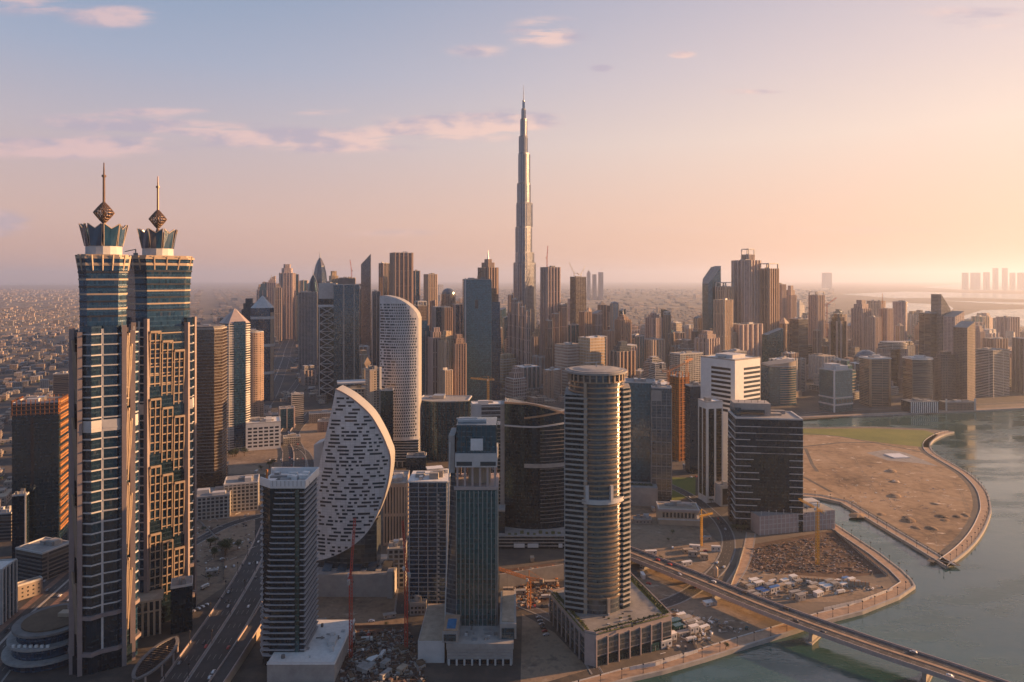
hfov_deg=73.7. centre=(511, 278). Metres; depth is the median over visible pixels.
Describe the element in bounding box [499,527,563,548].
podium block
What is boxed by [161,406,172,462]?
window frame
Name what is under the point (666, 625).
bay window
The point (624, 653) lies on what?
shop window
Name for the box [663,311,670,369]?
slender tower
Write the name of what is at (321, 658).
podium deck
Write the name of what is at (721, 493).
entrance block
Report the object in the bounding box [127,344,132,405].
window frame
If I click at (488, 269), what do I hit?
skyscraper
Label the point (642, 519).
long shed
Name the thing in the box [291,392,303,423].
office building
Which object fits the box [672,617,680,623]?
site cabin
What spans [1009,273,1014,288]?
tower
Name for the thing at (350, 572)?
tower crane
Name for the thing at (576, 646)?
shop window
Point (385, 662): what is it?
site cabin
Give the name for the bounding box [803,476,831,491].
path track
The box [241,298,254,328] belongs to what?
dark slab
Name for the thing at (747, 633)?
promenade kerb
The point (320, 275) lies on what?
skyscraper
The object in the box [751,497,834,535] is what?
podium block
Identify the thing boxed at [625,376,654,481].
glass slab
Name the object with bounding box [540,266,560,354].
skyscraper
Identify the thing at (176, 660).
road barrier
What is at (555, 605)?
bay window
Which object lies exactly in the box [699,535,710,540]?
site cabin
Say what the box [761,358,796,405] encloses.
rounded office
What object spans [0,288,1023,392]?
distant city buildings
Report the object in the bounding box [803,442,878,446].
path track
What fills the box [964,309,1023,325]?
lagoon water
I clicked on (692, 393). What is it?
glass block
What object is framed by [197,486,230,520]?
gridded podium
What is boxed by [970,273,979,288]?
tower
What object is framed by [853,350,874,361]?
office building
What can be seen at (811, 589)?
site cabin
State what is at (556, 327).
stepped shaft
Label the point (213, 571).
site cabin
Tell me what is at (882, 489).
island rubble
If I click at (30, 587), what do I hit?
orange shed
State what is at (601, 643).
bay window
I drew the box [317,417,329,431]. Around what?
long shed
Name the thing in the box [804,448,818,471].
path track
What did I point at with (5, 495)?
flat house
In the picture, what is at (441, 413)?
curtain block
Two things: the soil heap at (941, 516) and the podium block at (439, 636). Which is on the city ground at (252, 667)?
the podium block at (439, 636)
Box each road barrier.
[160,428,282,681]
[184,412,306,681]
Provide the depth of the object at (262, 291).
3196.90 m
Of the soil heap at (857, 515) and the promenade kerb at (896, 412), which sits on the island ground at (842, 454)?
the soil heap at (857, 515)
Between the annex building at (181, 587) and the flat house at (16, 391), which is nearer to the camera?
the annex building at (181, 587)
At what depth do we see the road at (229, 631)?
552.25 m
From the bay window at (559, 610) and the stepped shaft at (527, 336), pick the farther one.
the stepped shaft at (527, 336)
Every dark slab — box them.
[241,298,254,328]
[334,278,358,394]
[492,288,499,400]
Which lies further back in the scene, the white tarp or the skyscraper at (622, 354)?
the skyscraper at (622, 354)
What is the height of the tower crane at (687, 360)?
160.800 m
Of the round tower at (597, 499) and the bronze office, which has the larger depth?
the bronze office
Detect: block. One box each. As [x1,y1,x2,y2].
[0,505,11,541]
[0,559,17,624]
[12,488,28,558]
[15,537,68,579]
[137,588,163,637]
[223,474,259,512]
[246,416,280,450]
[264,405,270,412]
[317,554,396,598]
[337,379,364,398]
[365,365,381,416]
[380,387,392,441]
[387,538,406,587]
[418,590,515,665]
[421,394,471,460]
[471,400,501,420]
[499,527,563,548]
[549,573,671,667]
[630,481,657,506]
[685,382,700,473]
[698,397,722,502]
[715,480,727,505]
[727,400,803,531]
[727,434,730,520]
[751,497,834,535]
[762,328,782,361]
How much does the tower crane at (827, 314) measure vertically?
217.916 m
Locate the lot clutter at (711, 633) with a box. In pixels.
[660,608,748,653]
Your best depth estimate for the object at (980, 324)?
2871.15 m
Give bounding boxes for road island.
[804,430,979,565]
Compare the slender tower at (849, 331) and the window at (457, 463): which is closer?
the window at (457, 463)
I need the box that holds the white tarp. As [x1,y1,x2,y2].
[884,453,909,457]
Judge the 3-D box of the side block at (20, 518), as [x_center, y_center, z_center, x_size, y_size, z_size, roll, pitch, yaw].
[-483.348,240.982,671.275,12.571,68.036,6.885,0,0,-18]
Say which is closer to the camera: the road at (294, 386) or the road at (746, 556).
the road at (746, 556)
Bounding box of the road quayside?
[827,529,898,583]
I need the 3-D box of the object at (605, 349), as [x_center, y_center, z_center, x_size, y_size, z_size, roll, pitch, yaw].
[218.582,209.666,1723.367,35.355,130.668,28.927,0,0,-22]
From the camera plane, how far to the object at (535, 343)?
1898.78 m
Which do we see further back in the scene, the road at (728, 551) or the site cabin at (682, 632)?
the road at (728, 551)
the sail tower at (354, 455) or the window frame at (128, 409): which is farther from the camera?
the sail tower at (354, 455)
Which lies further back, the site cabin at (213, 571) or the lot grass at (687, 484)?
the lot grass at (687, 484)
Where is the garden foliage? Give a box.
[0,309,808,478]
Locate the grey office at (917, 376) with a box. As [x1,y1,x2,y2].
[902,355,932,399]
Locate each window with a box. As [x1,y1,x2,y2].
[450,659,509,663]
[456,462,471,465]
[480,462,495,465]
[550,598,552,613]
[554,602,556,618]
[558,607,560,623]
[562,612,564,628]
[567,617,568,633]
[571,622,573,639]
[575,627,577,644]
[575,643,577,654]
[580,633,583,651]
[580,649,583,662]
[597,638,606,655]
[597,654,606,665]
[609,635,617,651]
[609,651,617,662]
[620,632,628,648]
[620,648,628,659]
[631,629,639,645]
[631,645,639,656]
[642,626,649,642]
[642,642,649,653]
[652,623,660,640]
[652,639,660,648]
[663,621,670,636]
[723,489,727,504]
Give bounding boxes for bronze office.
[859,354,891,406]
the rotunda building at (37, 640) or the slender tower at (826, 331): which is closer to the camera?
the rotunda building at (37, 640)
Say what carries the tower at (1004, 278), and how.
on the ground at (840, 290)
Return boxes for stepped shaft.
[508,293,513,353]
[512,297,517,357]
[516,301,521,364]
[520,305,525,364]
[524,309,530,364]
[545,318,552,368]
[552,311,559,367]
[559,303,567,342]
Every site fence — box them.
[198,518,223,579]
[355,624,410,628]
[630,649,697,669]
[731,547,743,584]
[823,587,892,610]
[834,529,887,576]
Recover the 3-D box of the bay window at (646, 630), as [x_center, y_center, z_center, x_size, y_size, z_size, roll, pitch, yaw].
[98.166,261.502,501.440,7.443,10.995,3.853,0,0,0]
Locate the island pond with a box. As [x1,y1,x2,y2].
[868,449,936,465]
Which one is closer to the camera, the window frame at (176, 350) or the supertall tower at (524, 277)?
the window frame at (176, 350)
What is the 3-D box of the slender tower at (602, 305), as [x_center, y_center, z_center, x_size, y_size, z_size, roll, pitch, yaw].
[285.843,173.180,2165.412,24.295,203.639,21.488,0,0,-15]
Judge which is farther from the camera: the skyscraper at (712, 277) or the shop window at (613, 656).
the skyscraper at (712, 277)
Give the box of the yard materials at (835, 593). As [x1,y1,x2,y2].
[741,577,882,599]
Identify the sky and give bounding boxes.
[0,0,1023,281]
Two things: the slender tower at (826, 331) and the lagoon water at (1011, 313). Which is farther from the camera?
the lagoon water at (1011, 313)
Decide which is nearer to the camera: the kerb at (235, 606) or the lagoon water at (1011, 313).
the kerb at (235, 606)
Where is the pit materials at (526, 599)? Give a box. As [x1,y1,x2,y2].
[503,565,558,606]
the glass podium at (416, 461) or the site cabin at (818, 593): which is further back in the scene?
the glass podium at (416, 461)
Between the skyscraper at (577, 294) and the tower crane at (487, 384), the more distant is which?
the skyscraper at (577, 294)
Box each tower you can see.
[11,394,68,541]
[67,163,140,676]
[125,176,196,621]
[197,324,227,488]
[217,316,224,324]
[219,309,250,450]
[250,296,273,400]
[250,329,263,416]
[260,467,318,666]
[273,283,281,340]
[296,295,297,340]
[300,280,307,291]
[314,385,394,568]
[318,282,336,398]
[362,357,370,384]
[380,295,421,466]
[406,465,449,610]
[430,300,435,331]
[444,417,498,625]
[462,271,491,400]
[492,398,564,528]
[500,307,505,327]
[502,316,507,352]
[513,85,535,335]
[564,362,630,614]
[568,299,569,320]
[587,269,590,299]
[592,274,595,299]
[597,301,606,334]
[598,272,602,299]
[607,305,609,325]
[610,301,618,329]
[619,309,625,315]
[661,309,669,338]
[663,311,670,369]
[669,371,689,460]
[671,332,673,345]
[675,331,684,339]
[692,329,698,342]
[693,316,701,333]
[700,352,759,480]
[779,318,788,351]
[812,329,820,353]
[822,273,831,287]
[825,324,828,339]
[847,323,850,339]
[895,323,903,340]
[915,323,918,339]
[962,273,968,288]
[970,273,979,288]
[983,272,989,288]
[992,268,997,288]
[1002,268,1007,288]
[1006,331,1014,346]
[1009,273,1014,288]
[1017,273,1023,288]
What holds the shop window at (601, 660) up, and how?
in the podium block at (641, 624)
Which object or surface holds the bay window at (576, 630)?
in the podium block at (641, 624)
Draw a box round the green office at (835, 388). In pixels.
[818,363,852,412]
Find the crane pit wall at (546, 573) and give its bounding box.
[499,564,563,588]
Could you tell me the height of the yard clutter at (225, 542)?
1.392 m
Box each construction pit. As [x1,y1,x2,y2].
[339,627,425,681]
[500,563,560,608]
[748,530,886,577]
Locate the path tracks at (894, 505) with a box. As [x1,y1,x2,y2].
[811,452,969,554]
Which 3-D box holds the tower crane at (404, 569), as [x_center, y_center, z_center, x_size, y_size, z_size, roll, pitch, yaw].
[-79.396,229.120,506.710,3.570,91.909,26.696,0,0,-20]
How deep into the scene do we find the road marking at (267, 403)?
1509.71 m
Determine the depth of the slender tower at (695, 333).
2008.53 m
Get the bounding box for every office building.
[264,411,277,416]
[278,405,294,428]
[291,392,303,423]
[309,410,330,423]
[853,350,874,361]
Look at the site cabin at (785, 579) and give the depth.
615.01 m
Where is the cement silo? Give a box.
[714,566,717,578]
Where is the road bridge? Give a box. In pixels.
[630,546,1009,681]
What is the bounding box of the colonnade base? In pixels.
[901,398,938,412]
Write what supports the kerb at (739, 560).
on the ground at (840, 290)
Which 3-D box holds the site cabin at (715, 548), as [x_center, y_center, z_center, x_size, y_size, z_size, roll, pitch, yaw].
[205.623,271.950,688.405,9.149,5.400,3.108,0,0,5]
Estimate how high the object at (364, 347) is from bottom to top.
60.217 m
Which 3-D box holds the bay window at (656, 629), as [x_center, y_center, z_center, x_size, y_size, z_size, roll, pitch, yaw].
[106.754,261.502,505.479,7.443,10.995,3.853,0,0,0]
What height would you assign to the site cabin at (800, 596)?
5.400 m
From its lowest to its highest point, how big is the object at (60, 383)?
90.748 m
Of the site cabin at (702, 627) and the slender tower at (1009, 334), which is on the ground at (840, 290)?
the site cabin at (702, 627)
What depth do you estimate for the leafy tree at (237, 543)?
691.53 m
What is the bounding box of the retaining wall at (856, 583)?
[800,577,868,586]
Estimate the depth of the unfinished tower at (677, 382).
1032.60 m
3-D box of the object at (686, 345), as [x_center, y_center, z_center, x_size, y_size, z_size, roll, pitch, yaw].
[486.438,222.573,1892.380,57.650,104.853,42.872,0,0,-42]
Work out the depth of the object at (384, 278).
2374.54 m
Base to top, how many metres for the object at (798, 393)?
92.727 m
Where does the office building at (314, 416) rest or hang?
on the city ground at (252, 667)
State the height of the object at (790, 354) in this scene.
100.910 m
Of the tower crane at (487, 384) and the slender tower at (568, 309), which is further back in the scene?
the slender tower at (568, 309)
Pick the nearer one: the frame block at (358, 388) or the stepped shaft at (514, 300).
the frame block at (358, 388)
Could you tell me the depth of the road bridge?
520.18 m
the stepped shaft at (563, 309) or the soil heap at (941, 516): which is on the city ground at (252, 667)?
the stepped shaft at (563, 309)
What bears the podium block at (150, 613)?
on the city ground at (252, 667)
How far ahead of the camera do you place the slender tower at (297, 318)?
3017.78 m
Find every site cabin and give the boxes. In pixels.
[206,568,217,575]
[356,661,368,671]
[361,661,375,674]
[366,654,378,661]
[379,667,391,680]
[380,657,390,668]
[383,611,396,618]
[396,663,407,674]
[503,586,512,589]
[514,588,525,593]
[544,579,555,585]
[640,571,644,578]
[645,549,656,554]
[651,642,658,651]
[661,638,672,648]
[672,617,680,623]
[672,622,683,630]
[672,630,676,640]
[676,611,685,616]
[676,629,689,637]
[679,614,692,621]
[681,560,691,565]
[682,547,693,552]
[685,618,695,627]
[688,550,696,556]
[688,623,698,633]
[689,544,699,550]
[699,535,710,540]
[699,623,709,631]
[701,553,707,559]
[702,598,715,606]
[711,545,720,551]
[740,580,749,586]
[745,583,754,588]
[748,577,758,582]
[753,580,764,586]
[755,586,765,592]
[761,589,769,595]
[764,581,774,588]
[768,584,779,593]
[777,582,784,588]
[779,577,788,582]
[784,581,795,587]
[788,574,797,580]
[789,589,800,597]
[794,578,802,584]
[795,592,805,601]
[807,585,817,593]
[808,581,818,586]
[813,589,823,596]
[821,583,832,590]
[824,578,833,582]
[830,580,839,589]
[839,581,847,586]
[847,576,854,580]
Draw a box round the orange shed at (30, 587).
[18,576,42,600]
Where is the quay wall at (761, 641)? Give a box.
[613,408,1023,681]
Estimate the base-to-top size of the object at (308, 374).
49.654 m
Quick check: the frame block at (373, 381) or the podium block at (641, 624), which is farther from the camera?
the frame block at (373, 381)
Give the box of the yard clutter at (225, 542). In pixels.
[197,511,253,578]
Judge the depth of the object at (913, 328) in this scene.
2589.90 m
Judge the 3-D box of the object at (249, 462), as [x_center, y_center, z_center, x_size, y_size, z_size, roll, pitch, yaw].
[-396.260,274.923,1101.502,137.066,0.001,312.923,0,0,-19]
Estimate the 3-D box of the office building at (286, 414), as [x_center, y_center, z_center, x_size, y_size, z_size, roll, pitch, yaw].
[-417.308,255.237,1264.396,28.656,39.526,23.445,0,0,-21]
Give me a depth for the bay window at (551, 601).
545.51 m
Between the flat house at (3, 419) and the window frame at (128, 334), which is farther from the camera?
the flat house at (3, 419)
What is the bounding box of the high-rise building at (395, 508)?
[383,470,409,545]
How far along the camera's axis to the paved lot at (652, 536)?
714.26 m
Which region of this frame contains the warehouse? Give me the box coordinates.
[283,433,299,444]
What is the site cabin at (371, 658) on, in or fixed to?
on the construction pit at (400, 679)
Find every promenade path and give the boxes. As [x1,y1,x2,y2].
[579,525,912,681]
[801,407,1023,416]
[803,431,989,565]
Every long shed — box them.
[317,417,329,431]
[633,514,651,523]
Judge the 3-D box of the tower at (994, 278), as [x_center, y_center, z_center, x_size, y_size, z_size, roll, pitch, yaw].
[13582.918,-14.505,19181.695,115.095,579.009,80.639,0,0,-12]
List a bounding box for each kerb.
[0,339,294,681]
[186,413,308,681]
[197,513,261,544]
[517,600,602,674]
[573,528,900,681]
[661,486,735,607]
[726,532,755,585]
[795,402,1018,414]
[800,407,1010,416]
[803,430,980,565]
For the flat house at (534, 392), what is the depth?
1573.04 m
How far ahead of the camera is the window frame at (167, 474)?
548.58 m
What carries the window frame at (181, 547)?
in the crown tower at (158, 291)
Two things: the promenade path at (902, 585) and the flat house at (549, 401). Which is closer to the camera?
the promenade path at (902, 585)
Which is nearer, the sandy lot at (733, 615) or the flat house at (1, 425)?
the sandy lot at (733, 615)
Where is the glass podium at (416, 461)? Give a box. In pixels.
[406,451,426,473]
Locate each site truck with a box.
[200,583,209,589]
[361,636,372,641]
[379,649,385,658]
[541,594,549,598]
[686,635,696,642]
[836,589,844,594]
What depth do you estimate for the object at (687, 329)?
2302.00 m
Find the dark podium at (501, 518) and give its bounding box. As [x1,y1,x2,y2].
[499,504,504,532]
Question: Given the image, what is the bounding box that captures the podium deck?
[266,618,354,681]
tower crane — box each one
[347,518,355,657]
[401,520,410,646]
[470,377,493,399]
[499,567,543,608]
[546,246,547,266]
[661,363,682,384]
[684,356,692,383]
[696,509,712,545]
[798,498,825,564]
[824,298,835,337]
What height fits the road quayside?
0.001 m
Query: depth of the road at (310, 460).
1055.22 m
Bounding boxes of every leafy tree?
[219,540,233,554]
[234,539,242,545]
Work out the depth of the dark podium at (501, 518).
702.88 m
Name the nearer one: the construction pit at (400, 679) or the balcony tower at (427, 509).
the construction pit at (400, 679)
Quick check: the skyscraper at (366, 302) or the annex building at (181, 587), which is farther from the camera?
the skyscraper at (366, 302)
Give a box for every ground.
[0,282,1023,673]
[0,335,1023,681]
[803,428,972,551]
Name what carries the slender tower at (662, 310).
on the city ground at (252, 667)
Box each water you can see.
[0,283,78,284]
[634,409,1023,681]
[846,291,1023,298]
[886,303,953,313]
[926,284,1023,290]
[958,301,1023,304]
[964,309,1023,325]
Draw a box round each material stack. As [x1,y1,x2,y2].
[347,671,354,680]
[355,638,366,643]
[398,645,404,654]
[415,661,424,666]
[416,663,425,668]
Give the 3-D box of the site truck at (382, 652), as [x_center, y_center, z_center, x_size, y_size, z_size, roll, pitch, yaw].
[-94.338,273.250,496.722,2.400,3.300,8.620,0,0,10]
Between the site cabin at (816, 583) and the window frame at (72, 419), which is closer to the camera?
the window frame at (72, 419)
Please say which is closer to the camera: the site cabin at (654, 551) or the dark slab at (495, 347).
the site cabin at (654, 551)
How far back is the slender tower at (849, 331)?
2460.11 m
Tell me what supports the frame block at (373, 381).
on the city ground at (252, 667)
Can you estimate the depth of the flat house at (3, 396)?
1542.40 m
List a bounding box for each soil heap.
[849,513,865,517]
[886,469,896,472]
[888,493,900,497]
[902,517,915,522]
[925,526,937,530]
[935,514,947,517]
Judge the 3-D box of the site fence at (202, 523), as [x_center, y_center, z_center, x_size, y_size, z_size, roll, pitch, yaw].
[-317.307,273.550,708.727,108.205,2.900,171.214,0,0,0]
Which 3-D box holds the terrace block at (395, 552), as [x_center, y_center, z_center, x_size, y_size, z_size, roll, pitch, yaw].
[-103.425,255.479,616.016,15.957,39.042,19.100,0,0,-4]
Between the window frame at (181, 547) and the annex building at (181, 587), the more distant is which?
the window frame at (181, 547)
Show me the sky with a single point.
(850, 140)
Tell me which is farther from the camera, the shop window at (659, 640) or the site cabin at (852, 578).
the site cabin at (852, 578)
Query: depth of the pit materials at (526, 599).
596.47 m
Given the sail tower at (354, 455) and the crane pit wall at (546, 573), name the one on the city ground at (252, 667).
the crane pit wall at (546, 573)
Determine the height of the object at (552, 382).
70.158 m
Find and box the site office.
[409,595,426,615]
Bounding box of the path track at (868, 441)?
[803,433,931,454]
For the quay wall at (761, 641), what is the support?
on the city ground at (252, 667)
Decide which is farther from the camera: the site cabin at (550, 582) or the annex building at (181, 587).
the site cabin at (550, 582)
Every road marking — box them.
[2,341,293,679]
[163,423,305,680]
[663,486,734,605]
[728,534,754,585]
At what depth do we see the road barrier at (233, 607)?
545.88 m
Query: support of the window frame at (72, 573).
in the crown tower at (104, 631)
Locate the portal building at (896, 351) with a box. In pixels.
[877,341,907,390]
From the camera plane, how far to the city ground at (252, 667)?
615.90 m
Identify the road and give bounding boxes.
[0,337,295,681]
[0,571,68,665]
[162,413,308,681]
[197,514,261,543]
[274,351,298,398]
[281,443,313,466]
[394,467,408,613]
[516,600,602,673]
[659,484,734,606]
[726,532,754,585]
[797,402,1023,414]
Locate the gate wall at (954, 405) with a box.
[939,398,975,410]
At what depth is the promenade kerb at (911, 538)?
774.90 m
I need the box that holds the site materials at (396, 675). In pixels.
[338,627,428,681]
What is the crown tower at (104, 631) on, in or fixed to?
on the city ground at (252, 667)
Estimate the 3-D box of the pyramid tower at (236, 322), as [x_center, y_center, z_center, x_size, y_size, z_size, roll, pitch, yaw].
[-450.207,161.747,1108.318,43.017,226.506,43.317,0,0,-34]
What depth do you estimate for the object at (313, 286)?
2102.98 m
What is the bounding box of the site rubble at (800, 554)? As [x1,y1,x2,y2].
[748,535,878,573]
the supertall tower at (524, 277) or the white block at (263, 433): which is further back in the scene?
the supertall tower at (524, 277)
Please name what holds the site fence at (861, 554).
on the road quayside
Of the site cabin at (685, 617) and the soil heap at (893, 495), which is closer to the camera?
the site cabin at (685, 617)
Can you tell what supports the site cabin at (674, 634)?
on the ground at (840, 290)
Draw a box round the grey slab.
[298,290,317,374]
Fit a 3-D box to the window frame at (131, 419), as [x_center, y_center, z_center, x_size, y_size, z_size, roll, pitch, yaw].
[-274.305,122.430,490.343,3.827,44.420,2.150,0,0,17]
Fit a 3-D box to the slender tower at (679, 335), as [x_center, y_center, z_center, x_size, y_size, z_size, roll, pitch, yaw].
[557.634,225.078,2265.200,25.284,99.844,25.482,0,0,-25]
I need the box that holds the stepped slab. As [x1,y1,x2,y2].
[651,382,671,501]
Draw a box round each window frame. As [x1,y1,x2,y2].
[71,340,75,403]
[71,417,75,480]
[71,494,75,557]
[71,571,75,633]
[74,352,76,404]
[74,429,76,481]
[74,506,76,558]
[74,583,76,634]
[127,333,129,389]
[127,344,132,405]
[127,408,129,464]
[127,418,132,479]
[127,482,129,538]
[127,493,132,554]
[127,557,129,613]
[127,567,132,629]
[149,331,161,386]
[149,398,161,453]
[149,465,161,520]
[149,532,161,587]
[161,340,172,395]
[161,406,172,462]
[161,472,172,529]
[161,539,172,594]
[173,349,184,403]
[173,415,184,469]
[173,480,184,536]
[173,546,184,577]
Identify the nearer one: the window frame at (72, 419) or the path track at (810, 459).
the window frame at (72, 419)
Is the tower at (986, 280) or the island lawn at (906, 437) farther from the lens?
the tower at (986, 280)
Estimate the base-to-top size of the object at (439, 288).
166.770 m
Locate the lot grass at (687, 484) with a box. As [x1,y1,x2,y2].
[672,477,694,499]
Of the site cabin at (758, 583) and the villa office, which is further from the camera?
the villa office
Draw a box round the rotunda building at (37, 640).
[1,603,68,672]
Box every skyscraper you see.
[314,256,326,284]
[361,254,370,355]
[390,252,412,303]
[478,253,498,293]
[540,266,560,354]
[702,266,720,330]
[731,259,760,322]
[741,249,754,259]
[760,263,778,333]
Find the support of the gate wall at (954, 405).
on the ground at (840, 290)
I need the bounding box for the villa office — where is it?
[656,500,700,525]
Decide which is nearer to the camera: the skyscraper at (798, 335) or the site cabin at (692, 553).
the site cabin at (692, 553)
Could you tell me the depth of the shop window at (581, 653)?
490.31 m
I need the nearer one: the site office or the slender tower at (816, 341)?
the site office
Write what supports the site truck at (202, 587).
on the parking lot at (217, 582)
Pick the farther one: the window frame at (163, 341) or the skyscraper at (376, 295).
the skyscraper at (376, 295)
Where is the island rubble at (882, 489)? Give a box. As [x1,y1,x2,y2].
[835,463,951,511]
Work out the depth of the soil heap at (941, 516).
787.65 m
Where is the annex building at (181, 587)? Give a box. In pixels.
[170,575,192,633]
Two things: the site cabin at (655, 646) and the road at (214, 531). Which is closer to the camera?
the site cabin at (655, 646)
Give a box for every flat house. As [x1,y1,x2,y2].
[0,393,7,400]
[0,412,10,419]
[0,416,6,423]
[0,420,3,429]
[0,429,3,439]
[0,437,11,444]
[0,468,4,478]
[0,487,11,504]
[3,476,11,488]
[7,389,19,393]
[283,392,289,397]
[308,392,317,396]
[316,393,326,400]
[512,396,523,400]
[529,390,538,395]
[529,395,543,403]
[544,398,556,403]
[558,395,564,401]
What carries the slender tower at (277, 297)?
on the city ground at (252, 667)
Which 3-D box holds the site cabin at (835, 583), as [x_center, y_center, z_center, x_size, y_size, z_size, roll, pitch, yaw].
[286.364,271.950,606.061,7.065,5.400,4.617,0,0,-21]
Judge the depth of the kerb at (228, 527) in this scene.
761.65 m
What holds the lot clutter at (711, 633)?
on the ground at (840, 290)
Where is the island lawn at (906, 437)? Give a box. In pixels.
[803,428,935,447]
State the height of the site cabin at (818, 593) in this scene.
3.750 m
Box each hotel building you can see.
[934,351,955,400]
[953,321,974,400]
[975,347,1009,396]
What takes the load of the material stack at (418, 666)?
on the site materials at (396, 675)
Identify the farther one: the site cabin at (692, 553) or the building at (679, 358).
the building at (679, 358)
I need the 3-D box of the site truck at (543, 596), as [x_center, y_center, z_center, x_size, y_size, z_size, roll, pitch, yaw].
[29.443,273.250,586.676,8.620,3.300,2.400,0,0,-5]
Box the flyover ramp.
[208,601,261,681]
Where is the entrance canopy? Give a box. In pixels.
[131,635,179,681]

